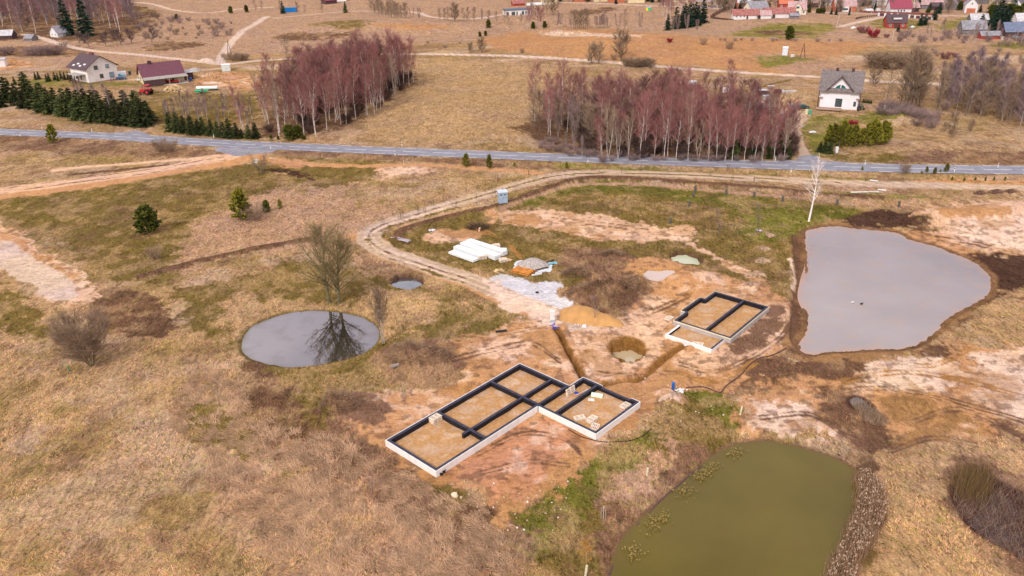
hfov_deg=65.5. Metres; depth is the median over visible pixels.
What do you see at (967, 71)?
forest tree
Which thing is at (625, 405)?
pallet
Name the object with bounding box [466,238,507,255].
slab stack
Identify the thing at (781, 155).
shrub
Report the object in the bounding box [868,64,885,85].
bare tree
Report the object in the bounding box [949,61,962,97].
forest tree
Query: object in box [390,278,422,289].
pit water
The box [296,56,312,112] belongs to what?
birch tree
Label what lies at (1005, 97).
willow tree
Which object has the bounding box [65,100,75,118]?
spruce tree
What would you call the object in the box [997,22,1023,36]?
shed
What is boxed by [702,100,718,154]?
birch tree
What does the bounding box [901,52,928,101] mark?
alder tree
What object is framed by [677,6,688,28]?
spruce tree
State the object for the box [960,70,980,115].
alder tree
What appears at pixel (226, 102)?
birch sapling
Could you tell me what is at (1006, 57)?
forest tree
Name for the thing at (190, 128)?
spruce tree
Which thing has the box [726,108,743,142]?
birch tree
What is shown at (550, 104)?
birch tree
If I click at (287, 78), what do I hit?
young alder
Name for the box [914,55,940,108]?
alder tree
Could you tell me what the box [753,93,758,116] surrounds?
birch tree
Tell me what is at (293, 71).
birch tree
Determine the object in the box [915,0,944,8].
farm building
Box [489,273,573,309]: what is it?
chalk gravel
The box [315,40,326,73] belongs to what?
birch tree
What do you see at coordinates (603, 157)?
shrub
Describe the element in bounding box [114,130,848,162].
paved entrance
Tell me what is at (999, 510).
ditch weeds
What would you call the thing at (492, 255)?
slab stack
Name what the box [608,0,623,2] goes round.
house
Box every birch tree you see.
[88,82,96,100]
[100,81,112,108]
[120,90,126,110]
[224,85,244,131]
[248,73,268,120]
[252,81,268,123]
[254,60,272,119]
[258,51,277,105]
[260,72,275,111]
[262,76,283,132]
[269,75,282,135]
[275,75,293,124]
[276,60,289,116]
[283,54,300,107]
[286,69,298,118]
[287,74,308,133]
[287,85,300,124]
[288,44,302,75]
[295,47,316,86]
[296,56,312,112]
[297,69,310,113]
[298,64,319,131]
[299,63,314,98]
[299,80,311,107]
[300,67,321,136]
[303,75,316,118]
[306,51,326,92]
[308,51,330,98]
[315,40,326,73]
[315,47,329,75]
[315,50,327,74]
[315,72,334,129]
[320,69,337,119]
[323,83,332,119]
[325,42,333,79]
[325,45,343,90]
[326,70,344,124]
[327,74,341,121]
[329,55,348,114]
[330,67,342,117]
[333,44,350,93]
[337,70,354,123]
[340,43,351,78]
[343,56,361,118]
[344,37,354,56]
[347,34,361,65]
[348,41,358,82]
[350,27,360,45]
[353,43,370,103]
[355,62,374,114]
[357,35,369,80]
[358,70,371,114]
[359,49,370,96]
[361,64,380,114]
[362,45,385,109]
[364,63,379,105]
[370,62,382,97]
[371,32,378,44]
[373,61,386,110]
[374,57,385,102]
[378,54,390,90]
[380,25,394,76]
[381,54,390,85]
[383,42,395,92]
[384,37,404,83]
[385,52,397,94]
[388,35,402,88]
[393,33,411,83]
[402,43,413,85]
[404,35,419,82]
[523,61,542,120]
[529,3,534,21]
[533,3,538,19]
[540,88,556,134]
[543,70,556,112]
[543,76,557,131]
[552,70,563,103]
[554,77,564,107]
[555,56,573,124]
[559,72,579,131]
[571,72,582,109]
[574,74,590,119]
[577,66,588,103]
[587,73,603,101]
[588,85,607,139]
[590,78,608,103]
[593,115,605,152]
[593,117,608,148]
[598,68,616,98]
[600,102,618,157]
[605,87,614,115]
[606,98,618,141]
[608,104,619,145]
[610,113,624,158]
[611,67,629,102]
[613,109,622,137]
[615,89,632,129]
[616,109,630,142]
[618,96,629,125]
[623,108,637,154]
[624,79,638,119]
[629,90,653,157]
[631,101,644,134]
[640,87,658,141]
[642,77,661,117]
[648,69,664,109]
[649,116,661,155]
[654,87,673,152]
[657,93,676,156]
[658,95,673,138]
[660,74,671,93]
[662,83,680,155]
[663,73,680,115]
[666,0,673,20]
[666,65,679,102]
[666,78,684,139]
[670,97,682,144]
[670,97,690,159]
[676,77,687,99]
[677,64,693,101]
[679,79,691,136]
[682,77,702,137]
[682,92,698,143]
[683,86,706,134]
[684,96,701,153]
[693,119,706,159]
[694,108,706,150]
[695,82,709,119]
[697,87,711,136]
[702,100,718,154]
[703,110,716,160]
[704,92,719,131]
[707,105,730,160]
[714,104,734,144]
[717,108,728,136]
[722,121,733,158]
[724,117,738,157]
[725,89,737,108]
[725,99,733,130]
[726,57,736,84]
[726,81,738,107]
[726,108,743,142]
[727,87,739,111]
[727,109,745,159]
[735,107,745,138]
[738,114,747,146]
[738,114,755,159]
[742,91,757,117]
[743,93,756,139]
[744,110,754,136]
[746,120,759,150]
[748,80,759,112]
[751,113,770,154]
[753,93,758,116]
[758,105,770,130]
[759,113,773,157]
[760,121,772,159]
[765,87,778,130]
[767,85,774,106]
[768,89,780,116]
[768,113,784,158]
[768,114,779,149]
[770,102,779,121]
[772,86,787,118]
[772,110,782,150]
[778,101,783,121]
[781,112,791,134]
[782,102,792,129]
[782,117,792,154]
[783,107,796,134]
[790,97,804,130]
[798,154,825,221]
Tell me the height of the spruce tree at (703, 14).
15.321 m
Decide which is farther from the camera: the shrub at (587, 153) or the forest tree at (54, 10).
the forest tree at (54, 10)
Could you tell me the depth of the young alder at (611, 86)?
247.98 m
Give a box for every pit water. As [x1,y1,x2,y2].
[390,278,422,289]
[613,350,641,362]
[643,270,674,280]
[671,255,699,264]
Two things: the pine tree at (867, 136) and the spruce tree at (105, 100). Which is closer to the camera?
the pine tree at (867, 136)
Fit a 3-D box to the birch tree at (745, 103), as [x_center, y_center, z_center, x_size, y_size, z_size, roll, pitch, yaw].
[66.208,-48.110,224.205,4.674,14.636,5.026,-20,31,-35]
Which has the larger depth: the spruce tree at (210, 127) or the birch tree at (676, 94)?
the spruce tree at (210, 127)
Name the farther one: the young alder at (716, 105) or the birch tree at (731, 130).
the young alder at (716, 105)
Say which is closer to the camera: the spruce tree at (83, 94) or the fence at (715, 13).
the spruce tree at (83, 94)
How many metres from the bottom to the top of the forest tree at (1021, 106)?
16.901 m
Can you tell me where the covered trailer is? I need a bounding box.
[196,86,218,89]
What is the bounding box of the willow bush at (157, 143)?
[149,137,168,150]
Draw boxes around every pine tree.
[45,123,60,142]
[131,204,162,233]
[226,188,253,219]
[262,200,270,211]
[277,199,282,207]
[282,124,296,140]
[292,125,303,136]
[461,153,470,166]
[486,19,490,27]
[486,154,492,167]
[783,25,794,38]
[822,124,833,143]
[827,123,838,145]
[834,125,846,146]
[841,120,849,142]
[845,125,854,145]
[847,124,862,146]
[857,128,864,144]
[862,122,873,145]
[869,118,878,143]
[869,121,885,145]
[880,120,890,143]
[884,121,894,139]
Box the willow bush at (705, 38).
[699,37,707,44]
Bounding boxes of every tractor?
[138,84,153,94]
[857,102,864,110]
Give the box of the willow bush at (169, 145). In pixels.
[162,137,178,151]
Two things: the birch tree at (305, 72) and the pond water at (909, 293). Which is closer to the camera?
the pond water at (909, 293)
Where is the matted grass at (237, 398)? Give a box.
[168,363,521,575]
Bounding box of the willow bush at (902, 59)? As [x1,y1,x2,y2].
[888,51,913,67]
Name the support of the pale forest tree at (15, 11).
on the ground at (954, 396)
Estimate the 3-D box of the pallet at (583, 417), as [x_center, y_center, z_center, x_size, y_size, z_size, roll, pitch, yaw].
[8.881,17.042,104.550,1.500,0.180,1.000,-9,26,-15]
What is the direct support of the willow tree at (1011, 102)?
on the ground at (954, 396)
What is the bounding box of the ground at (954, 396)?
[0,0,1023,575]
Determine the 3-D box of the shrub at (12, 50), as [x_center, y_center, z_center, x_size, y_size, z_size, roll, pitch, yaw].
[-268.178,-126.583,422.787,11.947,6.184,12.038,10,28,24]
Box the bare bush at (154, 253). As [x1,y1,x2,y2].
[145,244,162,259]
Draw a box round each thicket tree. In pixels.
[918,35,927,42]
[941,18,947,34]
[972,24,978,41]
[984,36,993,41]
[1002,38,1012,45]
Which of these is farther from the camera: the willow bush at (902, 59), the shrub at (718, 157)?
the willow bush at (902, 59)
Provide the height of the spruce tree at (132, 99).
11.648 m
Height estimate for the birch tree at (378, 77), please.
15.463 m
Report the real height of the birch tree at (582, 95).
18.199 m
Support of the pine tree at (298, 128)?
on the ground at (954, 396)
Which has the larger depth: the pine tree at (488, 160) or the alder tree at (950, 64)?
the alder tree at (950, 64)
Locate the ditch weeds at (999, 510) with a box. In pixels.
[948,462,1023,561]
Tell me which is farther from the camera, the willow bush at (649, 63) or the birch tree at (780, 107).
the willow bush at (649, 63)
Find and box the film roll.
[591,392,603,397]
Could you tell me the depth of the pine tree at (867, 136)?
217.67 m
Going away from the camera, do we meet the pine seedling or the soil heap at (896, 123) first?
the pine seedling
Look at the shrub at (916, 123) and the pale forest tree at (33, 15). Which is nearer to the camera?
the shrub at (916, 123)
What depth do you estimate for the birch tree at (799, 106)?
220.42 m
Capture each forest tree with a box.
[0,0,12,27]
[9,0,24,31]
[10,0,22,31]
[18,1,30,30]
[22,0,40,32]
[27,0,36,20]
[30,1,39,23]
[33,0,49,24]
[35,0,46,23]
[39,0,48,18]
[44,0,60,24]
[49,0,59,21]
[64,0,73,19]
[68,0,78,22]
[80,0,91,18]
[85,0,93,20]
[90,0,101,23]
[97,0,112,27]
[100,0,112,21]
[105,1,116,26]
[106,0,123,18]
[108,0,125,29]
[122,0,133,23]
[128,0,137,23]
[944,70,961,100]
[947,58,964,97]
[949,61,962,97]
[950,53,962,75]
[950,64,973,110]
[963,49,979,79]
[963,64,990,114]
[970,46,987,79]
[971,48,991,97]
[978,51,1000,89]
[981,76,998,110]
[993,59,1008,97]
[993,68,1014,115]
[996,59,1007,87]
[996,74,1013,111]
[997,51,1016,78]
[1013,88,1023,126]
[1014,63,1023,99]
[1018,73,1023,119]
[1019,87,1023,120]
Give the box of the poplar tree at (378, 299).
[364,280,390,343]
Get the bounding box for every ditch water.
[850,397,870,413]
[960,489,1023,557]
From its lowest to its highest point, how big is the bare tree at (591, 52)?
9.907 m
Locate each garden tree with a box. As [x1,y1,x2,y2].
[717,0,728,11]
[740,0,746,8]
[807,0,817,8]
[816,0,825,7]
[835,0,844,11]
[942,0,957,12]
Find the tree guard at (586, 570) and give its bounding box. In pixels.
[584,565,587,575]
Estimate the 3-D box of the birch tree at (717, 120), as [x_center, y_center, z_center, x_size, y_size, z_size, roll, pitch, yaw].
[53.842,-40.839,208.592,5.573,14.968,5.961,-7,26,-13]
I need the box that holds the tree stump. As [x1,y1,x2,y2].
[391,363,399,367]
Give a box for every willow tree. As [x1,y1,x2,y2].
[248,152,266,173]
[940,58,954,96]
[943,68,952,98]
[968,83,978,111]
[979,80,991,115]
[1000,77,1014,121]
[1006,88,1018,120]
[1008,70,1023,108]
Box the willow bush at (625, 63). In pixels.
[621,57,635,66]
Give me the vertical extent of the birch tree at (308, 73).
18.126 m
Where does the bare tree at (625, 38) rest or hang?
on the ground at (954, 396)
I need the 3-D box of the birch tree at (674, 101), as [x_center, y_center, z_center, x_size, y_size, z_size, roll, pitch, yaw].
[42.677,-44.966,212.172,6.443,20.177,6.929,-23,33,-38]
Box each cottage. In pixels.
[49,25,70,36]
[883,14,907,27]
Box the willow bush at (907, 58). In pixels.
[892,50,916,67]
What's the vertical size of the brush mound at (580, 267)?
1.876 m
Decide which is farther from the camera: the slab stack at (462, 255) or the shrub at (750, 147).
the shrub at (750, 147)
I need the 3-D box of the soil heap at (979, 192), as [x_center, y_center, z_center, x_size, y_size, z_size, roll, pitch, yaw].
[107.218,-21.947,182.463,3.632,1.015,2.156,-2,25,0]
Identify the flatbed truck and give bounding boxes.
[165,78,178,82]
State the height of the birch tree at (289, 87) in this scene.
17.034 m
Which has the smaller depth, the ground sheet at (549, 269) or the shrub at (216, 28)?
the ground sheet at (549, 269)
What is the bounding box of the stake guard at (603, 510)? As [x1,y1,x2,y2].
[600,507,605,520]
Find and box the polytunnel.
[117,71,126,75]
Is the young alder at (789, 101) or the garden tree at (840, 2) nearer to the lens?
the young alder at (789, 101)
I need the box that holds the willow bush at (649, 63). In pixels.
[643,57,656,66]
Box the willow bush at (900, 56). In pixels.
[885,50,908,68]
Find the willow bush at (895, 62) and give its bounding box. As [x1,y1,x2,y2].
[882,51,908,68]
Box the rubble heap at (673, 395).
[658,392,681,402]
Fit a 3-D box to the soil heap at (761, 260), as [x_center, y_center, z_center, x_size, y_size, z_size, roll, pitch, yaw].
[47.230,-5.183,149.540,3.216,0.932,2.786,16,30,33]
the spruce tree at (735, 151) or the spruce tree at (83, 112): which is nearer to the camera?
the spruce tree at (735, 151)
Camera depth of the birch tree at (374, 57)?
268.86 m
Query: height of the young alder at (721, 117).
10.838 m
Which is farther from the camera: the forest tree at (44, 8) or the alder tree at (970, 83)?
the forest tree at (44, 8)
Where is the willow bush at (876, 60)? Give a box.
[866,52,896,67]
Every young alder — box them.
[273,66,299,118]
[279,64,303,123]
[284,57,301,95]
[307,57,324,99]
[318,62,332,108]
[322,38,337,73]
[322,55,341,104]
[327,45,347,80]
[338,53,359,98]
[341,59,353,95]
[347,54,363,103]
[357,52,373,102]
[374,36,386,66]
[586,89,604,130]
[593,94,607,131]
[602,78,618,105]
[603,77,617,102]
[613,74,627,103]
[616,100,634,142]
[617,106,630,144]
[621,85,635,105]
[627,81,642,110]
[628,102,640,132]
[634,94,653,134]
[636,77,646,100]
[638,71,653,94]
[638,104,654,138]
[648,68,659,93]
[648,101,660,134]
[653,79,666,113]
[654,97,668,136]
[661,87,680,138]
[663,64,674,86]
[674,63,686,83]
[675,106,686,136]
[687,101,706,146]
[697,105,714,145]
[700,69,712,95]
[709,97,722,125]
[711,77,722,96]
[715,112,727,140]
[716,93,727,108]
[718,73,728,104]
[723,70,738,95]
[725,85,731,111]
[726,86,742,112]
[738,76,749,107]
[743,75,757,94]
[744,97,756,124]
[748,109,762,137]
[751,83,763,109]
[751,84,762,111]
[752,101,767,129]
[752,113,768,140]
[756,95,774,116]
[768,115,776,137]
[781,95,798,129]
[783,103,802,140]
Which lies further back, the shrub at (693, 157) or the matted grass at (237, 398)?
the shrub at (693, 157)
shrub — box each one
[0,44,10,54]
[0,46,17,54]
[21,44,39,55]
[25,44,45,55]
[32,44,53,55]
[39,44,59,55]
[48,46,64,54]
[210,24,219,31]
[220,52,231,59]
[227,52,239,60]
[232,53,244,60]
[238,53,249,59]
[263,123,273,131]
[294,113,307,123]
[300,119,312,129]
[304,124,313,133]
[307,112,321,123]
[316,100,328,113]
[320,103,335,112]
[339,111,353,123]
[343,95,357,106]
[347,108,360,116]
[351,101,365,112]
[352,91,365,102]
[374,100,383,107]
[381,89,392,100]
[383,83,389,91]
[384,79,394,88]
[394,74,408,83]
[395,82,405,90]
[399,70,412,81]
[535,141,546,147]
[543,143,552,149]
[548,137,559,143]
[554,145,564,152]
[562,117,570,126]
[566,149,576,155]
[572,131,596,147]
[576,126,596,135]
[582,149,591,156]
[584,141,599,150]
[590,148,599,155]
[597,154,607,161]
[599,139,610,148]
[615,130,634,144]
[615,143,631,155]
[626,153,636,160]
[627,127,644,141]
[632,134,651,149]
[632,145,648,157]
[641,140,660,155]
[645,131,658,139]
[651,139,670,152]
[651,153,660,161]
[671,139,693,155]
[676,136,695,144]
[677,153,686,160]
[687,154,697,160]
[700,137,711,146]
[708,130,728,146]
[710,141,732,158]
[711,154,721,160]
[740,138,765,155]
[749,154,758,161]
[771,142,796,155]
[777,153,787,161]
[782,135,800,147]
[783,143,798,155]
[876,105,891,114]
[879,100,894,108]
[882,102,899,109]
[884,97,899,105]
[884,108,896,115]
[886,109,900,115]
[891,103,912,111]
[897,107,912,113]
[902,107,921,116]
[910,118,924,125]
[914,111,928,118]
[923,110,941,120]
[924,117,940,127]
[925,116,939,122]
[938,99,955,109]
[941,452,1001,509]
[972,104,983,112]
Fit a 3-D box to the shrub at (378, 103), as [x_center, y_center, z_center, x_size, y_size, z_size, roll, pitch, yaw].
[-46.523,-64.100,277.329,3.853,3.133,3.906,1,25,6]
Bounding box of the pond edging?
[608,465,703,575]
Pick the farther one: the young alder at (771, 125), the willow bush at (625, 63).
the willow bush at (625, 63)
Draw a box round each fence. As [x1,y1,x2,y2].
[698,5,732,7]
[711,5,733,19]
[855,14,877,18]
[860,10,931,14]
[878,13,932,19]
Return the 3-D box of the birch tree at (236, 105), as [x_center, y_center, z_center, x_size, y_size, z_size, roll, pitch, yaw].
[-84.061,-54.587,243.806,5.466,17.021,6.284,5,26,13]
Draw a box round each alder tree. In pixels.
[526,87,539,120]
[530,90,548,130]
[541,91,559,127]
[544,83,556,121]
[552,107,564,136]
[553,96,564,128]
[563,91,574,120]
[566,93,578,137]
[569,99,581,139]
[575,103,585,126]
[577,103,587,128]
[582,100,600,136]
[582,102,602,140]
[583,89,597,130]
[585,78,595,104]
[594,104,607,133]
[600,106,615,154]
[892,64,910,102]
[897,41,938,102]
[897,59,918,103]
[899,41,932,102]
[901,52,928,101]
[905,49,935,107]
[912,52,935,104]
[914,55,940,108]
[914,57,937,106]
[933,68,952,105]
[943,62,957,97]
[956,69,980,109]
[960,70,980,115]
[974,62,989,105]
[977,79,994,117]
[980,58,996,80]
[981,65,999,114]
[984,67,1003,108]
[990,85,1008,117]
[998,64,1013,96]
[1001,70,1023,115]
[1003,78,1022,123]
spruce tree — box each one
[0,77,11,102]
[0,93,8,107]
[7,83,25,106]
[15,71,32,97]
[15,90,27,108]
[23,84,38,109]
[29,81,45,113]
[37,87,55,115]
[48,87,59,98]
[52,98,63,115]
[53,88,70,117]
[56,0,77,36]
[62,87,75,101]
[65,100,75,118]
[67,89,86,120]
[74,0,97,36]
[79,88,87,103]
[80,90,101,124]
[81,101,89,121]
[92,90,103,108]
[93,99,106,123]
[101,104,110,124]
[102,90,116,110]
[105,99,120,125]
[112,104,126,125]
[117,90,129,109]
[119,99,132,126]
[125,90,155,118]
[126,105,138,127]
[130,99,154,128]
[142,100,160,121]
[161,112,172,132]
[169,112,181,133]
[177,115,186,133]
[183,115,195,135]
[192,119,204,135]
[198,117,209,136]
[205,119,214,136]
[212,121,220,137]
[217,122,224,137]
[221,119,233,138]
[230,123,241,138]
[239,128,243,138]
[243,124,252,139]
[249,123,261,139]
[280,1,285,13]
[343,1,347,12]
[664,14,670,30]
[671,7,681,28]
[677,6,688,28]
[687,3,695,27]
[690,4,696,25]
[693,2,700,25]
[700,0,709,23]
[728,139,739,159]
[737,135,743,150]
[747,142,757,159]
[764,144,773,158]
[775,139,784,157]
[783,143,792,159]
[815,142,822,152]
[820,141,828,153]
[824,142,834,153]
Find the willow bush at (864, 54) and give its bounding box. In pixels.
[860,51,887,66]
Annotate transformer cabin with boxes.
[497,189,507,203]
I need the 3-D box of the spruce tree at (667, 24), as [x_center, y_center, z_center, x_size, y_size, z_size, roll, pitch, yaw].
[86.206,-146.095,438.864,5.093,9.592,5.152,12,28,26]
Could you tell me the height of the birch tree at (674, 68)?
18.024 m
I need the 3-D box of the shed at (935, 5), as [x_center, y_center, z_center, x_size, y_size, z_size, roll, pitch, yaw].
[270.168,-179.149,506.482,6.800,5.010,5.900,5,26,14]
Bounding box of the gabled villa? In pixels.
[816,68,865,111]
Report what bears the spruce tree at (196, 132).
on the ground at (954, 396)
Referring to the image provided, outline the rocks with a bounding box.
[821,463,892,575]
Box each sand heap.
[197,58,214,62]
[203,81,220,83]
[559,305,601,324]
[590,313,623,326]
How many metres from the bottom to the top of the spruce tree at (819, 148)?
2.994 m
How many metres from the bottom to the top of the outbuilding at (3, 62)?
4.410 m
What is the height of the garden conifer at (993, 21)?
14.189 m
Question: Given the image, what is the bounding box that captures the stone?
[451,492,457,497]
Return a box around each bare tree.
[280,34,289,56]
[290,214,352,302]
[301,221,361,303]
[449,1,459,20]
[467,42,472,51]
[476,36,487,52]
[546,0,559,14]
[582,8,588,27]
[584,40,596,62]
[592,40,606,63]
[609,27,634,59]
[614,13,621,29]
[622,8,628,26]
[637,11,642,29]
[671,15,676,30]
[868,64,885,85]
[880,60,902,100]
[931,66,952,111]
[940,121,949,131]
[947,122,958,137]
[951,111,959,122]
[967,118,975,130]
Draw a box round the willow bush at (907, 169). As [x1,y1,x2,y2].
[898,161,913,173]
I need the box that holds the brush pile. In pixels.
[466,220,491,230]
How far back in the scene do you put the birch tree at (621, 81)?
236.74 m
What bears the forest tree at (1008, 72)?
on the ground at (954, 396)
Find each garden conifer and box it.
[916,13,923,25]
[922,13,928,24]
[931,7,938,19]
[937,2,943,13]
[956,1,963,9]
[986,4,995,17]
[987,5,999,25]
[989,6,1001,30]
[992,0,1005,16]
[993,3,1009,30]
[999,5,1012,25]
[1004,3,1019,20]
[1018,5,1023,12]
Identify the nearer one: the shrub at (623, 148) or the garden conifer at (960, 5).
the shrub at (623, 148)
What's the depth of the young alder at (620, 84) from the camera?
254.66 m
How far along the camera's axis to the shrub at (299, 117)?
260.07 m
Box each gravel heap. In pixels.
[190,67,201,71]
[516,258,549,269]
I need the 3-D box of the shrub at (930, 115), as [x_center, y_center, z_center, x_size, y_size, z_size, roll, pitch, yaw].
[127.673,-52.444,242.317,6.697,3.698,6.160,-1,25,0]
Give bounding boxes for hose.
[569,428,651,441]
[686,348,786,392]
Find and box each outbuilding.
[0,57,7,66]
[911,2,920,11]
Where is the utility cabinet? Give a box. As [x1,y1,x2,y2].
[550,310,554,322]
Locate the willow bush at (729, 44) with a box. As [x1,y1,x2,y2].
[724,41,733,47]
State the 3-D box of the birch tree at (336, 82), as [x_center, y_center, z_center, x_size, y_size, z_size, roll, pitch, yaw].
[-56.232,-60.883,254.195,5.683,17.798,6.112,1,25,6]
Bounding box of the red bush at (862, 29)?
[859,24,869,32]
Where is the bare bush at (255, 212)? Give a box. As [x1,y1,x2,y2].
[241,203,266,220]
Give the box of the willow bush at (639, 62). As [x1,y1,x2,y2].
[633,57,644,66]
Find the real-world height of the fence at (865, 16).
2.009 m
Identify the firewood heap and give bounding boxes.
[164,84,185,92]
[493,268,504,272]
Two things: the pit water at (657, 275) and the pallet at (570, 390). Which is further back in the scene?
the pit water at (657, 275)
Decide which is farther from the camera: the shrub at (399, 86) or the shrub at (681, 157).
the shrub at (399, 86)
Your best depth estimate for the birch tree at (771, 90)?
238.82 m
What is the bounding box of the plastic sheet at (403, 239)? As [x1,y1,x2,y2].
[390,236,410,241]
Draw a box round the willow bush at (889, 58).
[876,51,907,66]
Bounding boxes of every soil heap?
[222,76,240,78]
[742,281,758,286]
[746,270,766,278]
[755,257,771,264]
[758,246,771,251]
[765,232,775,237]
[881,119,902,126]
[973,190,986,194]
[988,189,1003,193]
[1004,189,1016,193]
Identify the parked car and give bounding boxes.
[116,76,126,79]
[793,103,809,108]
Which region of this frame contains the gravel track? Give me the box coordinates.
[356,169,1023,319]
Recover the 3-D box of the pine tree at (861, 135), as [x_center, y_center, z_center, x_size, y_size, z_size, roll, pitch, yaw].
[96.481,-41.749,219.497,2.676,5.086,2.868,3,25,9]
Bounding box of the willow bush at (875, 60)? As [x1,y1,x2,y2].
[862,52,891,67]
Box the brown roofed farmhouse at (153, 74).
[136,60,193,86]
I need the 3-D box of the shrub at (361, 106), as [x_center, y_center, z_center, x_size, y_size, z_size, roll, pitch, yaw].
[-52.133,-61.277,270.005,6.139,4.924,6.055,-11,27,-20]
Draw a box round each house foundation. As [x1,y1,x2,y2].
[385,363,640,477]
[665,291,769,352]
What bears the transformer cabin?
on the ground at (954, 396)
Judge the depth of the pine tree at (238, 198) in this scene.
175.41 m
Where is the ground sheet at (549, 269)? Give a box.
[513,260,552,271]
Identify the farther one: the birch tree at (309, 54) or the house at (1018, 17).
the house at (1018, 17)
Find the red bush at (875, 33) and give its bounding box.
[867,28,880,37]
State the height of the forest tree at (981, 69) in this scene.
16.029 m
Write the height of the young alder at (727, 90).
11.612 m
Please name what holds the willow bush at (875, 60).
on the ground at (954, 396)
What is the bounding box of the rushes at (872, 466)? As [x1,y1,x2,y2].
[853,458,884,472]
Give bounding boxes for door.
[503,194,506,202]
[835,98,842,106]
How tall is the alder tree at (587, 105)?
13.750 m
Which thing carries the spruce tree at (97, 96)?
on the ground at (954, 396)
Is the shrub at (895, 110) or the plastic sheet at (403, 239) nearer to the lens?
the plastic sheet at (403, 239)
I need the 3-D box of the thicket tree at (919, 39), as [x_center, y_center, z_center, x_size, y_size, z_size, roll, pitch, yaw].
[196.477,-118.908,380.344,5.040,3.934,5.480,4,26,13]
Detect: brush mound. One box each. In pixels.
[315,385,362,415]
[382,335,452,365]
[561,264,592,277]
[571,273,654,296]
[596,248,625,255]
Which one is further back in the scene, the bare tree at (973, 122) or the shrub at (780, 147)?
the bare tree at (973, 122)
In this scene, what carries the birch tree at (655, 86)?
on the ground at (954, 396)
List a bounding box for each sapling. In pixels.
[162,100,170,114]
[185,89,192,111]
[194,94,202,116]
[201,95,207,120]
[210,377,221,405]
[220,91,226,111]
[223,93,228,114]
[244,108,249,125]
[246,96,252,116]
[319,456,329,483]
[366,469,377,493]
[414,550,427,574]
[546,110,551,128]
[563,131,569,146]
[571,132,576,149]
[577,538,593,564]
[580,135,584,151]
[588,292,598,317]
[714,207,724,238]
[754,202,762,229]
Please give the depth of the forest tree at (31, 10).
551.18 m
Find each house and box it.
[321,0,336,3]
[502,7,530,14]
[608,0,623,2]
[627,0,644,2]
[731,8,759,19]
[735,0,750,7]
[743,0,768,9]
[777,0,793,6]
[787,1,806,14]
[831,0,856,11]
[885,0,912,11]
[963,0,978,12]
[976,0,988,3]
[989,0,1012,4]
[1011,13,1023,21]
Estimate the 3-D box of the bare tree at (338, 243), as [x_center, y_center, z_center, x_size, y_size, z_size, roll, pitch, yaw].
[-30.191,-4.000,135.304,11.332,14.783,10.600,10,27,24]
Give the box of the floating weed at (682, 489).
[622,444,748,562]
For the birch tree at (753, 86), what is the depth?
241.47 m
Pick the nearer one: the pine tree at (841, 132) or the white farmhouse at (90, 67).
the pine tree at (841, 132)
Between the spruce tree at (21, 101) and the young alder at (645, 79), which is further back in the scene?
the spruce tree at (21, 101)
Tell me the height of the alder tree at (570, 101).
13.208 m
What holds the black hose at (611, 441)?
on the ground at (954, 396)
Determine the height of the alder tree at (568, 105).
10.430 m
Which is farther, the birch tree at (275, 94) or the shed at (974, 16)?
the shed at (974, 16)
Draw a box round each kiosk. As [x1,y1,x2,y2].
[221,63,230,71]
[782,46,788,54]
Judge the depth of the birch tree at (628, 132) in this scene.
210.87 m
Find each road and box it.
[0,129,1023,173]
[0,154,245,194]
[19,1,1002,86]
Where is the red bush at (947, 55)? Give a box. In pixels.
[940,51,951,58]
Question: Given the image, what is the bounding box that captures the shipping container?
[284,7,296,11]
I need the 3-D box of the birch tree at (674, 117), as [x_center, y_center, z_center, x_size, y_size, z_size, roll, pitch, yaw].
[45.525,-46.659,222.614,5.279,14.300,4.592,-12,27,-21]
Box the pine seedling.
[943,163,950,171]
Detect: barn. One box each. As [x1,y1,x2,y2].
[763,7,796,17]
[957,20,987,34]
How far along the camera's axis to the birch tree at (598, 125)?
212.56 m
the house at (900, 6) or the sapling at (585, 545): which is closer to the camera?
the sapling at (585, 545)
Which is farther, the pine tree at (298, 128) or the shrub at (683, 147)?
the pine tree at (298, 128)
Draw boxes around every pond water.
[241,310,378,367]
[609,441,860,575]
[797,226,990,354]
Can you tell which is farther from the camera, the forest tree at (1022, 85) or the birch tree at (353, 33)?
the birch tree at (353, 33)
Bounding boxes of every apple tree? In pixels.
[73,32,82,42]
[81,31,92,46]
[97,30,108,46]
[109,29,118,41]
[110,28,125,43]
[123,26,134,42]
[145,27,158,42]
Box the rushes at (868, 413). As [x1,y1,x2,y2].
[852,397,894,424]
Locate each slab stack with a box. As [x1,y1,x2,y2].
[448,250,478,261]
[453,245,484,258]
[460,241,500,259]
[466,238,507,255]
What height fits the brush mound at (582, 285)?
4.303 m
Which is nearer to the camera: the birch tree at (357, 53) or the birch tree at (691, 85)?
the birch tree at (691, 85)
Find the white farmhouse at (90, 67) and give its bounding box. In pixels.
[66,52,119,82]
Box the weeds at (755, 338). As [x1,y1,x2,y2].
[714,307,788,370]
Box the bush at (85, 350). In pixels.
[40,297,115,366]
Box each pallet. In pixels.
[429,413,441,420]
[565,385,574,396]
[573,414,585,420]
[586,414,597,422]
[590,422,599,429]
[619,401,631,409]
[664,315,673,320]
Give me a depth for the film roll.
108.95 m
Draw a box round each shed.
[0,29,17,39]
[23,34,38,40]
[511,0,524,5]
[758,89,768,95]
[760,10,771,18]
[789,13,799,18]
[930,2,943,9]
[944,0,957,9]
[966,13,989,21]
[977,31,1001,38]
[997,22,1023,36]
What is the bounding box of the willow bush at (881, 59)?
[872,52,901,68]
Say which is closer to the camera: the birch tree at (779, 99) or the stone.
the stone
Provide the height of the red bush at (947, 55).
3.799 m
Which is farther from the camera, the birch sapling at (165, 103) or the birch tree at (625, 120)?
the birch sapling at (165, 103)
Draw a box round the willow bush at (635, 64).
[629,58,641,66]
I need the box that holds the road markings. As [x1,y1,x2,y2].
[0,129,1007,173]

